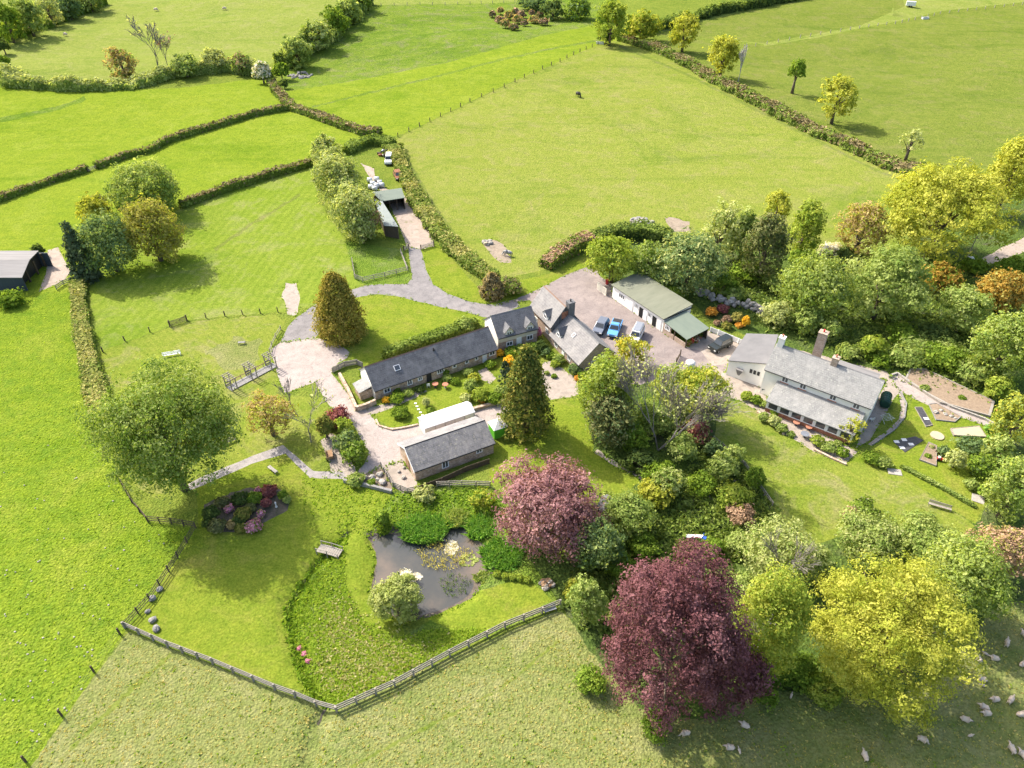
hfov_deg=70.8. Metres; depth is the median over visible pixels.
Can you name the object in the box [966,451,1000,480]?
shrub
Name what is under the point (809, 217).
tree
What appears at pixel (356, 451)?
shrub
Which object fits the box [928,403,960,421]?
garden bed
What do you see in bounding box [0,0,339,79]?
field
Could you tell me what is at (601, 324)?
parked car
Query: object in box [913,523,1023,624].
tree
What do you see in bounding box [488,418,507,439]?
gazebo
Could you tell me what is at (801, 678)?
shrub
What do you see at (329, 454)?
wooden cart
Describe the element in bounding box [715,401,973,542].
house lawn
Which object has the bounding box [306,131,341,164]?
tree
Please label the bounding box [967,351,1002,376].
shrub
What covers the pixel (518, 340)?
door
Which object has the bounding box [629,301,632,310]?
door
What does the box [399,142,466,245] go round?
trodden line
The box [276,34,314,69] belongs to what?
tree
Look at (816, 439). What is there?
shrub
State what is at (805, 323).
shrub
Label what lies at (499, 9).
shrub
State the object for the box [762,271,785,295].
shrub
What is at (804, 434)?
round table
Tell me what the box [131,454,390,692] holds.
lawn
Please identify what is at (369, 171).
track
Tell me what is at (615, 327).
parked car
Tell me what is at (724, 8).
hedge
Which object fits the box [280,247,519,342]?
drive
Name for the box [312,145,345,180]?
tree
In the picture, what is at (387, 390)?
window
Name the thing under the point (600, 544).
tree
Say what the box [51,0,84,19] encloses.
tree
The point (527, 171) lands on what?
pasture
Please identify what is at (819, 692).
shrub
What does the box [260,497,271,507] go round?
shrub
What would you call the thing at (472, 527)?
iris clump
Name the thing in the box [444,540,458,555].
lily pads
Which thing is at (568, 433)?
beech lawn
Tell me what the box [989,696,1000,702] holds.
sheep
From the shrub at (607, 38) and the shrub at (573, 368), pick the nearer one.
the shrub at (573, 368)
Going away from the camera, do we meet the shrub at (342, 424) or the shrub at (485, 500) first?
the shrub at (485, 500)
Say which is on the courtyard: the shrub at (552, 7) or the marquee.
the marquee
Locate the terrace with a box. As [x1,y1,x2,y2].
[712,367,856,461]
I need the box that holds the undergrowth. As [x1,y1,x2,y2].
[372,378,1023,720]
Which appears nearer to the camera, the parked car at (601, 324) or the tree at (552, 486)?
the tree at (552, 486)
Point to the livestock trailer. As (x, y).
(910, 3)
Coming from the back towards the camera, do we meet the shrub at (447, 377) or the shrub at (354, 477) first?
the shrub at (447, 377)
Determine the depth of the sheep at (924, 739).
78.68 m
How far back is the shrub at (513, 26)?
328.53 m
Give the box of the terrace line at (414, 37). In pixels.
[352,26,479,46]
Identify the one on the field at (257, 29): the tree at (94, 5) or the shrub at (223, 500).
the tree at (94, 5)
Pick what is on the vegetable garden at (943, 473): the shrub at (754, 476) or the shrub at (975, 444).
the shrub at (975, 444)
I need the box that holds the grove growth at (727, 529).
[557,250,1023,644]
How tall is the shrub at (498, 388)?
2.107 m
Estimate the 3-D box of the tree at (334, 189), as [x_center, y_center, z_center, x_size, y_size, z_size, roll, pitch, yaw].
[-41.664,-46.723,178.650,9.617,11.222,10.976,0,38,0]
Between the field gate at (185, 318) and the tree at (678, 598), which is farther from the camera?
the field gate at (185, 318)
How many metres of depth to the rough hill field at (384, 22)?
318.85 m
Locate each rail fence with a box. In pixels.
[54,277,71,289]
[116,475,196,623]
[121,621,335,709]
[269,325,280,352]
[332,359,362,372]
[335,599,560,712]
[351,248,407,281]
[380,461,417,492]
[436,480,490,486]
[713,436,773,505]
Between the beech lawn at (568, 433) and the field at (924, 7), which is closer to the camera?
the beech lawn at (568, 433)
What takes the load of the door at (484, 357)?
in the long cottage
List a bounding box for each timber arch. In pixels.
[222,371,237,391]
[242,361,257,380]
[262,351,277,370]
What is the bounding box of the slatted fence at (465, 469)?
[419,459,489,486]
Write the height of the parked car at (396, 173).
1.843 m
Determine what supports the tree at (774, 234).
on the wooded bank at (981, 249)
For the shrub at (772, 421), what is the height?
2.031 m
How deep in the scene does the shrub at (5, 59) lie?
276.86 m
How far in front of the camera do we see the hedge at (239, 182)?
195.23 m
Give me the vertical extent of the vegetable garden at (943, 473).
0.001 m
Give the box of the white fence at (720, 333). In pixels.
[710,327,741,343]
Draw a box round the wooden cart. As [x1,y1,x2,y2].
[325,445,333,460]
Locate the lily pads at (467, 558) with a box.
[458,553,478,566]
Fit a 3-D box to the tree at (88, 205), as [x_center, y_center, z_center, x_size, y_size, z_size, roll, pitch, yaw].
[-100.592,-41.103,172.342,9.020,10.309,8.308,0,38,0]
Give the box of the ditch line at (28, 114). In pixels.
[0,96,85,122]
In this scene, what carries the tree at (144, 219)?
on the paddock field at (257, 265)
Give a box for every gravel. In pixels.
[542,361,578,399]
[688,332,738,365]
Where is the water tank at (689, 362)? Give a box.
[686,359,695,368]
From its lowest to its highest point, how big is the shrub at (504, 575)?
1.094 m
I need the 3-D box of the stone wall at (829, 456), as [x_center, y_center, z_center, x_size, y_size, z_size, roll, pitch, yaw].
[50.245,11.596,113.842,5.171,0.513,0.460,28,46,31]
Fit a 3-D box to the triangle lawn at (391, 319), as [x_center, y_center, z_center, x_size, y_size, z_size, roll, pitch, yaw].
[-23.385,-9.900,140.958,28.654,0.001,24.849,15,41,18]
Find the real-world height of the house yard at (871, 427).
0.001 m
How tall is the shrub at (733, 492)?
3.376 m
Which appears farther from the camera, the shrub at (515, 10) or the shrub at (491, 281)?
the shrub at (515, 10)
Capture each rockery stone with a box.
[376,471,382,476]
[379,479,386,484]
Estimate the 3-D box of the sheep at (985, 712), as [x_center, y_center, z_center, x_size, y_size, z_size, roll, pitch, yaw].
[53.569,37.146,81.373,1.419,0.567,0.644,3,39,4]
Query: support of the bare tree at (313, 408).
on the orchard grass at (194, 339)
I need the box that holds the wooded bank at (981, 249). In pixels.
[596,197,1023,455]
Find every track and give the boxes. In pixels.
[40,247,69,290]
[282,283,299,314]
[361,163,432,248]
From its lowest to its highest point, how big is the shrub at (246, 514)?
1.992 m
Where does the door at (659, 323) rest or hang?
in the green roofed shed at (662, 308)
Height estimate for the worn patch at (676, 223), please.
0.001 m
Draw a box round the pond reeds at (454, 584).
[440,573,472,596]
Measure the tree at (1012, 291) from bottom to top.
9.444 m
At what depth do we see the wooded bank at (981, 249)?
148.03 m
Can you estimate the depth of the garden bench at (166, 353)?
134.93 m
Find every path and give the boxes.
[188,445,345,489]
[356,388,425,416]
[478,367,495,383]
[594,449,645,481]
[800,350,890,378]
[869,375,989,445]
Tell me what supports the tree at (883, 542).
on the undergrowth
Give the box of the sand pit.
[930,431,943,439]
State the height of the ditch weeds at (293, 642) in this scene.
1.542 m
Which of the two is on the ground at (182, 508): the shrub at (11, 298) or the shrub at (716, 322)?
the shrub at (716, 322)
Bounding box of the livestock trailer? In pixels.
[906,1,917,6]
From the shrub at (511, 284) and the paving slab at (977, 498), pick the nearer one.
the paving slab at (977, 498)
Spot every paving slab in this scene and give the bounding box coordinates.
[887,468,901,475]
[971,493,984,503]
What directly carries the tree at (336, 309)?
on the triangle lawn at (391, 319)
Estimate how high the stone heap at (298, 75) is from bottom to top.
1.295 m
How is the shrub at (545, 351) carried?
on the cottage garden at (440, 397)
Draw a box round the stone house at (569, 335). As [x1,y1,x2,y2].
[530,286,616,370]
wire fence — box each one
[17,628,120,765]
[100,307,277,351]
[397,42,598,135]
[744,2,1022,46]
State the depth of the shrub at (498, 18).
343.18 m
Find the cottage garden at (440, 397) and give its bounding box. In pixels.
[376,351,552,427]
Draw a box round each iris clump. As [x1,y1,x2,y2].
[371,518,394,535]
[393,508,454,545]
[440,502,469,528]
[459,510,498,540]
[471,569,491,584]
[474,533,528,574]
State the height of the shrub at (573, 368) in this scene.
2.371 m
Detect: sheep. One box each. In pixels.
[678,729,690,736]
[723,743,734,749]
[738,720,749,728]
[861,747,868,761]
[917,735,929,744]
[960,715,973,722]
[977,703,989,709]
[978,675,987,681]
[980,709,991,715]
[988,654,999,660]
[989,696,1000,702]
[1004,636,1010,647]
[1006,694,1014,704]
[1007,740,1016,754]
[1016,710,1023,716]
[1017,746,1023,760]
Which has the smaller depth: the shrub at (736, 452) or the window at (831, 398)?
the shrub at (736, 452)
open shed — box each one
[373,188,404,210]
[374,199,398,238]
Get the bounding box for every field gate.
[167,315,186,326]
[420,240,433,249]
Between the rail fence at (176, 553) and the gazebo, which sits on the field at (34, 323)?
the rail fence at (176, 553)
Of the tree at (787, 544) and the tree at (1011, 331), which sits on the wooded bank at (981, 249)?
the tree at (1011, 331)
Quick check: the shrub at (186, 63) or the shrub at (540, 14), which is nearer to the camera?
the shrub at (186, 63)
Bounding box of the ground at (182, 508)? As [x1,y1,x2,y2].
[66,0,1023,714]
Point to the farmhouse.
(816, 392)
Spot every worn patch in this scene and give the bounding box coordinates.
[483,240,510,262]
[665,217,689,231]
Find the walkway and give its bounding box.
[225,360,275,390]
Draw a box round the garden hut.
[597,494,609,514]
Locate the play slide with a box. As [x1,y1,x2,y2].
[686,533,706,542]
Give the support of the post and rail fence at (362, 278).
on the stable grass at (368, 260)
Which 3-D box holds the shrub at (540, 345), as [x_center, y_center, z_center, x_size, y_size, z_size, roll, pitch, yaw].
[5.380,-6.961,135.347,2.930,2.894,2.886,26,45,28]
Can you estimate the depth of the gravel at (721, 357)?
136.50 m
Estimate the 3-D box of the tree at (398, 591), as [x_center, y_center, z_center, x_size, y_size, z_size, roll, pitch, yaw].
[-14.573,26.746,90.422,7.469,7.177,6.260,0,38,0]
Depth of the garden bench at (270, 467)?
111.21 m
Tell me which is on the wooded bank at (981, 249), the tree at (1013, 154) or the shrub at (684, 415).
the tree at (1013, 154)
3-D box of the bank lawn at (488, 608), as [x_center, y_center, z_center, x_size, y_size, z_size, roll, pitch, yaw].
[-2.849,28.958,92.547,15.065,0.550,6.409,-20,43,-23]
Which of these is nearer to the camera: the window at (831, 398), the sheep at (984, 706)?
the sheep at (984, 706)
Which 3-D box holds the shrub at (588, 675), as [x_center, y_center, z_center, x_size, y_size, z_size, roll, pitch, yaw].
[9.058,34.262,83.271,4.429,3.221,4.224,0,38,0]
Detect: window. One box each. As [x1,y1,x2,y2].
[383,388,390,393]
[442,461,448,468]
[506,340,512,346]
[526,334,532,340]
[618,292,624,300]
[767,403,777,411]
[779,407,789,415]
[780,377,788,384]
[790,412,801,420]
[798,384,806,390]
[802,417,813,425]
[814,421,825,429]
[826,426,838,435]
[827,395,836,402]
[839,431,848,438]
[851,404,860,410]
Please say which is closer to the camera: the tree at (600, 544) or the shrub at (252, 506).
the tree at (600, 544)
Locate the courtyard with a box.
[270,338,505,473]
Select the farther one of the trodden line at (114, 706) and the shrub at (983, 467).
the shrub at (983, 467)
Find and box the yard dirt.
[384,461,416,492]
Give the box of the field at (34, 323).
[0,290,195,767]
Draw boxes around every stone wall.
[338,372,376,411]
[343,478,391,493]
[375,419,417,430]
[473,399,503,410]
[814,448,846,465]
[871,391,906,444]
[887,372,993,422]
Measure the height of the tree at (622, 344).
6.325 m
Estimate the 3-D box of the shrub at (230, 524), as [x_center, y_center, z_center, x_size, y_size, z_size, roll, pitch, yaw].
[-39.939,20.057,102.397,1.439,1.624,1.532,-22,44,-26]
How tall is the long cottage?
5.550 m
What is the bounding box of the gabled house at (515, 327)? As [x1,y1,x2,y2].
[484,306,538,349]
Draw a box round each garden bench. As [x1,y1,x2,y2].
[163,350,180,355]
[267,465,277,474]
[544,603,556,613]
[928,499,951,511]
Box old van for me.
[384,152,391,164]
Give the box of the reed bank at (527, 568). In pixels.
[374,486,556,602]
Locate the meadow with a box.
[287,555,557,704]
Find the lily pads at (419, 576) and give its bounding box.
[412,572,422,580]
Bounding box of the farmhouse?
[726,329,884,443]
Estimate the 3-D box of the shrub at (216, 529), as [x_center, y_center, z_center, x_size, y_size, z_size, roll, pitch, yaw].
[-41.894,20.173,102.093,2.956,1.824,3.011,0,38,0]
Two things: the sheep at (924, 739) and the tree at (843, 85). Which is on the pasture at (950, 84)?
the tree at (843, 85)
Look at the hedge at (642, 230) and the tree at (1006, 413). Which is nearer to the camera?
the tree at (1006, 413)
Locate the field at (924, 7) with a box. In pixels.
[633,0,1023,43]
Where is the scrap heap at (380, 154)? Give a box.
[377,149,387,156]
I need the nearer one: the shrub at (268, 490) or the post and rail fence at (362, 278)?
the shrub at (268, 490)
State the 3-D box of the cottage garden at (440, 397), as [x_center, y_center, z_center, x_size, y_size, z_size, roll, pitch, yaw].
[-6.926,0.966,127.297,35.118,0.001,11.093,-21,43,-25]
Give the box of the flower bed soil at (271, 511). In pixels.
[204,487,288,531]
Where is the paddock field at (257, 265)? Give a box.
[89,167,374,349]
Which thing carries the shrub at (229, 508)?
on the flower bed soil at (271, 511)
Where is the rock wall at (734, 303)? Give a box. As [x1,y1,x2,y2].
[695,288,768,313]
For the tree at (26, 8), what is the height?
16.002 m
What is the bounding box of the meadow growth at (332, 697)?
[291,538,497,704]
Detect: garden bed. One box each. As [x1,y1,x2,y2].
[893,436,922,451]
[904,368,994,417]
[915,407,932,426]
[919,442,936,466]
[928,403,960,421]
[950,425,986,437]
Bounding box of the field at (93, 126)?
[0,79,280,190]
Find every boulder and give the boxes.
[148,616,156,623]
[149,595,155,601]
[152,624,159,632]
[156,586,162,591]
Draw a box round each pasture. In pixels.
[30,602,1023,767]
[396,41,950,277]
[655,3,1023,177]
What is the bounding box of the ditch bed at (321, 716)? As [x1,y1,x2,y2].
[290,532,348,724]
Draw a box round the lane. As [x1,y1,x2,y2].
[970,238,1023,270]
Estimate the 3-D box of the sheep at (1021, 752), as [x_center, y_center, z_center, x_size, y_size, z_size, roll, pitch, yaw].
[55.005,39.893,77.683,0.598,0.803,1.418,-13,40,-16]
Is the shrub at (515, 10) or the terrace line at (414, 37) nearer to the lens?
the terrace line at (414, 37)
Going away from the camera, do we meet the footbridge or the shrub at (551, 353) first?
the footbridge
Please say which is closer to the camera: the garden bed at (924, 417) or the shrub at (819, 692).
the shrub at (819, 692)
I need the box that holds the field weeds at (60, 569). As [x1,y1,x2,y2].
[0,291,170,764]
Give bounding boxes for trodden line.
[59,653,171,759]
[213,193,299,250]
[312,39,599,106]
[350,640,558,767]
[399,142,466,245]
[620,45,905,180]
[764,8,893,45]
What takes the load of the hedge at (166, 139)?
on the field at (205, 161)
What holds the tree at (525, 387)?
on the beech lawn at (568, 433)
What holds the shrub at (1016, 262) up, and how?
on the wooded bank at (981, 249)
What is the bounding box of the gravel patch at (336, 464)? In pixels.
[321,433,355,476]
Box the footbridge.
[315,540,343,558]
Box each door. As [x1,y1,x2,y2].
[405,455,409,470]
[426,373,431,381]
[482,354,486,362]
[516,337,521,344]
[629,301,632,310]
[638,307,642,317]
[643,310,646,320]
[652,316,656,326]
[657,319,661,329]
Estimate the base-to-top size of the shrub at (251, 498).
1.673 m
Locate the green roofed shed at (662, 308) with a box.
[611,272,708,347]
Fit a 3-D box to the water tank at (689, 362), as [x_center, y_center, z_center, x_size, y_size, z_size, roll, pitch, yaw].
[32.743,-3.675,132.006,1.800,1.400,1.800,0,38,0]
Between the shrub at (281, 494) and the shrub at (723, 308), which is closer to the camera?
the shrub at (281, 494)
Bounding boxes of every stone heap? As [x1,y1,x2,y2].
[287,71,312,78]
[482,239,492,245]
[630,216,654,223]
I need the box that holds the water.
[372,527,483,615]
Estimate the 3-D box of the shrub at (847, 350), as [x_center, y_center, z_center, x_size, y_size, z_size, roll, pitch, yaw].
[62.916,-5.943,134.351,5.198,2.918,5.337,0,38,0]
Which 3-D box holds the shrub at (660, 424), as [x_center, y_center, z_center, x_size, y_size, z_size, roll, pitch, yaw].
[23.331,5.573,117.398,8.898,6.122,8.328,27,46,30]
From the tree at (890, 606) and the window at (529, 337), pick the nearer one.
the tree at (890, 606)
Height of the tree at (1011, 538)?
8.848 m
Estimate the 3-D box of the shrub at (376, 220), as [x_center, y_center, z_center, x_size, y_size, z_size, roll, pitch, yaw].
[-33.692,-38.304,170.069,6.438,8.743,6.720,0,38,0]
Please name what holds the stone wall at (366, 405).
on the courtyard
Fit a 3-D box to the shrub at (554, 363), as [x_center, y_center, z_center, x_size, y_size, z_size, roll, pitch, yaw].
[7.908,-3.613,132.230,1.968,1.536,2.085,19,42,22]
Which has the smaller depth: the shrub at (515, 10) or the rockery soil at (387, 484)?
the rockery soil at (387, 484)
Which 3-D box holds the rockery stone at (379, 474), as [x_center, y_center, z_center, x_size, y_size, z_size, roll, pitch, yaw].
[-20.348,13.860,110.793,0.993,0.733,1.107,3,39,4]
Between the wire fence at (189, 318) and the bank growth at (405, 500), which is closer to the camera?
the bank growth at (405, 500)
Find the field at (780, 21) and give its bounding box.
[648,0,904,42]
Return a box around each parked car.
[393,169,400,180]
[593,316,609,335]
[607,318,622,337]
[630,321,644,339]
[707,333,732,353]
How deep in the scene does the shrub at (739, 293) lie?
149.46 m
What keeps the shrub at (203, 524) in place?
on the flower bed soil at (271, 511)
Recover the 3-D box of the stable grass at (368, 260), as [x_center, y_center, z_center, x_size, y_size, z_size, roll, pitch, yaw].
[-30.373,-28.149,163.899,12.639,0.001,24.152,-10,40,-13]
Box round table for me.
[801,431,809,437]
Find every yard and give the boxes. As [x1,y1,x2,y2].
[396,202,432,248]
[496,267,734,384]
[856,379,899,447]
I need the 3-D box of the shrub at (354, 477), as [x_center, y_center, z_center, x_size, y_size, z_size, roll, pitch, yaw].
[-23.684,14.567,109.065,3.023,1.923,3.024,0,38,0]
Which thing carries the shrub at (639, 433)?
on the undergrowth
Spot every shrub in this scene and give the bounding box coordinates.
[0,37,10,54]
[0,55,10,64]
[0,286,27,311]
[28,243,45,252]
[90,194,110,215]
[168,53,198,77]
[199,46,226,67]
[201,504,220,519]
[201,518,212,527]
[206,518,226,533]
[213,495,228,507]
[223,503,234,512]
[224,51,251,70]
[226,519,235,529]
[229,491,248,505]
[231,515,245,527]
[233,506,251,519]
[234,522,244,532]
[243,503,256,511]
[244,517,263,533]
[246,491,261,503]
[251,59,271,82]
[256,509,265,518]
[260,484,277,497]
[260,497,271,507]
[271,61,288,78]
[277,489,288,499]
[279,78,288,88]
[282,496,291,503]
[314,412,335,437]
[324,404,352,428]
[330,428,362,458]
[334,417,355,431]
[340,440,367,466]
[346,472,365,487]
[356,205,383,235]
[365,478,375,486]
[375,509,390,525]
[381,396,389,402]
[388,391,404,403]
[391,405,409,418]
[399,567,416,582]
[402,387,414,397]
[412,482,435,503]
[414,385,424,392]
[421,397,429,405]
[426,407,434,413]
[442,373,451,381]
[449,377,459,383]
[456,315,474,330]
[459,392,471,401]
[461,367,473,376]
[463,378,478,391]
[467,372,480,381]
[467,487,496,510]
[471,387,489,401]
[478,270,505,301]
[484,358,496,368]
[485,391,501,404]
[489,10,495,16]
[492,570,500,577]
[494,15,505,22]
[494,384,506,394]
[496,6,504,14]
[496,349,503,356]
[497,360,509,385]
[500,19,511,27]
[500,275,522,295]
[501,572,508,580]
[503,10,513,19]
[503,355,514,366]
[504,345,518,357]
[508,23,519,29]
[508,573,516,580]
[511,7,518,14]
[511,14,522,23]
[515,0,546,10]
[515,573,523,581]
[517,10,526,17]
[520,19,529,25]
[523,576,530,583]
[527,15,538,22]
[528,9,534,14]
[534,339,548,352]
[535,10,543,18]
[536,17,549,24]
[537,327,541,337]
[538,0,565,21]
[541,347,550,355]
[546,350,555,358]
[550,359,560,367]
[552,354,564,363]
[562,0,593,20]
[562,577,578,598]
[568,363,582,374]
[572,661,609,696]
[577,371,588,377]
[595,488,613,504]
[596,28,614,43]
[600,509,632,541]
[603,549,637,579]
[616,419,653,452]
[616,447,658,475]
[624,530,663,560]
[630,396,683,440]
[633,477,675,508]
[639,708,673,746]
[640,460,679,489]
[662,279,688,297]
[665,395,692,430]
[665,428,699,461]
[678,418,712,446]
[686,469,717,499]
[699,535,728,559]
[701,438,726,457]
[703,450,740,481]
[705,306,718,315]
[712,272,739,297]
[713,319,720,324]
[713,478,755,511]
[716,304,729,313]
[718,285,748,300]
[721,315,732,321]
[721,321,732,330]
[722,528,753,557]
[723,443,746,465]
[723,502,758,527]
[727,259,764,285]
[727,570,759,604]
[730,311,743,321]
[735,322,743,328]
[740,390,752,400]
[742,315,750,326]
[744,465,767,488]
[750,394,762,404]
[752,679,781,712]
[756,299,795,330]
[758,411,768,421]
[759,400,766,407]
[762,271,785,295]
[762,651,793,688]
[766,414,782,426]
[775,423,788,431]
[782,651,825,696]
[784,301,823,336]
[786,430,795,436]
[787,248,819,265]
[792,543,835,581]
[805,668,845,711]
[809,435,825,446]
[817,241,843,258]
[817,317,842,342]
[819,440,836,452]
[831,244,867,265]
[833,439,842,445]
[834,446,849,457]
[835,341,862,360]
[841,506,857,517]
[848,495,880,518]
[857,334,889,356]
[861,450,880,465]
[864,350,897,368]
[877,455,893,467]
[883,322,926,343]
[887,341,929,369]
[897,331,933,354]
[912,320,959,343]
[918,340,970,373]
[919,384,930,391]
[924,453,931,458]
[927,335,968,359]
[936,445,951,458]
[943,448,967,467]
[950,434,987,455]
[951,358,995,386]
[954,255,992,275]
[958,394,966,399]
[962,477,979,489]
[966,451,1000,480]
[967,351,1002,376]
[977,484,989,497]
[980,488,1012,511]
[983,424,1004,439]
[984,374,1018,400]
[991,255,1023,275]
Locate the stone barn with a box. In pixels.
[397,416,494,480]
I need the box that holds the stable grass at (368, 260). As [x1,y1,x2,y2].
[345,240,411,284]
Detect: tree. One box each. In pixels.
[0,0,26,43]
[5,0,47,35]
[31,0,64,26]
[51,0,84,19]
[59,220,103,284]
[61,207,143,277]
[65,351,251,503]
[74,0,104,11]
[74,191,113,224]
[99,153,187,213]
[101,45,139,78]
[111,192,188,267]
[125,15,170,66]
[156,31,174,64]
[240,388,298,438]
[271,377,295,413]
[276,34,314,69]
[280,378,334,441]
[299,18,334,50]
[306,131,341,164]
[308,268,368,347]
[310,152,360,207]
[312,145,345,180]
[317,4,351,35]
[326,171,361,207]
[326,178,382,241]
[335,0,361,23]
[340,213,376,243]
[362,0,371,12]
[366,571,424,624]
[488,448,610,565]
[496,342,556,446]
[565,573,608,626]
[569,507,627,572]
[574,348,639,424]
[580,233,640,282]
[581,391,642,449]
[588,0,633,45]
[596,534,759,738]
[599,488,659,540]
[611,340,751,450]
[612,333,653,365]
[620,8,665,40]
[631,239,664,281]
[647,360,691,405]
[650,465,687,497]
[652,225,730,297]
[668,10,701,51]
[673,627,780,724]
[674,362,736,419]
[700,196,744,259]
[702,34,741,75]
[725,204,757,261]
[732,558,822,679]
[737,512,827,589]
[738,44,747,81]
[738,209,795,285]
[760,525,821,573]
[763,188,792,224]
[771,245,853,316]
[787,57,806,93]
[787,193,828,255]
[805,549,993,732]
[815,73,861,123]
[832,200,893,259]
[834,505,909,572]
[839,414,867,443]
[842,241,937,321]
[876,156,1023,266]
[878,506,959,572]
[897,125,924,160]
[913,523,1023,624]
[919,260,966,295]
[933,282,1000,334]
[961,304,1023,380]
[961,521,1023,584]
[975,266,1023,312]
[979,452,1023,524]
[980,130,1023,216]
[980,431,1022,467]
[986,389,1023,450]
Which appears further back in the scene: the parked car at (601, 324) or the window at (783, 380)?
the parked car at (601, 324)
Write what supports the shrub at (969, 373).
on the wooded bank at (981, 249)
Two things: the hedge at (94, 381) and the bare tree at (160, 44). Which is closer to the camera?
the hedge at (94, 381)
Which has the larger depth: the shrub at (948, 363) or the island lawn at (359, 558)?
the shrub at (948, 363)
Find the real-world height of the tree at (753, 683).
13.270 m
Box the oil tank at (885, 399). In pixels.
[879,391,891,408]
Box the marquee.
[417,401,474,432]
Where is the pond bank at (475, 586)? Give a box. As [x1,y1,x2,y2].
[366,522,494,620]
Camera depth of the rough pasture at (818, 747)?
80.68 m
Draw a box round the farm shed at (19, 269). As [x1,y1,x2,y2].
[0,251,52,290]
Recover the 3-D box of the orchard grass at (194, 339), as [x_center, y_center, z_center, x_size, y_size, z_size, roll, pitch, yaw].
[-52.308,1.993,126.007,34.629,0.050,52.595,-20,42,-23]
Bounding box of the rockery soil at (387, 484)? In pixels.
[359,468,391,488]
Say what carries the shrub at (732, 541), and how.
on the undergrowth
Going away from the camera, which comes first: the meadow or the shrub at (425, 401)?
the meadow
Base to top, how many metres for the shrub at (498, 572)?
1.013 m
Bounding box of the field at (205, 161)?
[0,110,365,294]
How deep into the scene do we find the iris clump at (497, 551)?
98.48 m
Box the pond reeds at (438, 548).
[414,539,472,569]
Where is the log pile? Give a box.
[538,578,555,590]
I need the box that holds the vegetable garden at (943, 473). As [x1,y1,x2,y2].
[848,398,1014,523]
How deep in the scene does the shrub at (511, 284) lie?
150.94 m
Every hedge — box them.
[0,0,107,39]
[0,57,273,91]
[0,163,89,202]
[67,278,110,421]
[92,103,294,168]
[177,157,313,208]
[266,78,295,104]
[272,0,373,68]
[289,103,382,135]
[341,132,396,154]
[379,316,479,359]
[382,142,500,280]
[538,230,598,269]
[590,217,673,244]
[621,34,928,175]
[646,0,798,30]
[899,464,978,508]
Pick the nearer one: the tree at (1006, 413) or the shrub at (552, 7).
the tree at (1006, 413)
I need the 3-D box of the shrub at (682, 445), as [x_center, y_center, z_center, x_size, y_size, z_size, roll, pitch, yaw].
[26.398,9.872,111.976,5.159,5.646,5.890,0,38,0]
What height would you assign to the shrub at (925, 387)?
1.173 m
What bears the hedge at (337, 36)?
on the field at (257, 29)
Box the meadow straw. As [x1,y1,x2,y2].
[305,586,454,706]
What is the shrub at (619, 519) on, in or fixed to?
on the undergrowth
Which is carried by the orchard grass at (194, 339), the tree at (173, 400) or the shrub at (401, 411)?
the tree at (173, 400)
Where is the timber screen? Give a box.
[597,282,606,295]
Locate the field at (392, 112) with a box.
[286,23,616,136]
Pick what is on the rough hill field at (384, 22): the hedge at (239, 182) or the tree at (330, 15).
the tree at (330, 15)
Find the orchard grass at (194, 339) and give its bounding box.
[98,315,351,499]
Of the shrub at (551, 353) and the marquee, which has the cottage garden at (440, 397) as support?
the shrub at (551, 353)
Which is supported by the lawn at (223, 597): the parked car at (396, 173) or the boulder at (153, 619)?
the boulder at (153, 619)
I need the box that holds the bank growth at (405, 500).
[371,483,514,532]
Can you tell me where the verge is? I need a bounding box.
[421,245,592,304]
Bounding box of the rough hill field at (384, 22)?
[278,0,619,90]
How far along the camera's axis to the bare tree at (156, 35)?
272.35 m
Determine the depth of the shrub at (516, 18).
341.78 m
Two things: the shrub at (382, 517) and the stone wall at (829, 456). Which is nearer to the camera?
the shrub at (382, 517)
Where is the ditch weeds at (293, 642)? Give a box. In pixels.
[281,529,351,708]
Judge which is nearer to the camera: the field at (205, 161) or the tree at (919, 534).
the tree at (919, 534)
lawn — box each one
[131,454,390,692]
[204,336,262,369]
[289,470,404,540]
[331,295,481,367]
[337,530,404,634]
[427,581,551,638]
[488,399,639,502]
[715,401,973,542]
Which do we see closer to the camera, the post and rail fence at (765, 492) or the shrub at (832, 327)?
the post and rail fence at (765, 492)
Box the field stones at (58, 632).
[0,445,164,742]
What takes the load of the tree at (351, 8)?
on the rough hill field at (384, 22)
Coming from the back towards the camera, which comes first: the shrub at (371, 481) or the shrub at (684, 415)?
the shrub at (684, 415)
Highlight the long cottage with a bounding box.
[353,326,497,399]
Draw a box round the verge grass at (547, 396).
[39,164,1022,623]

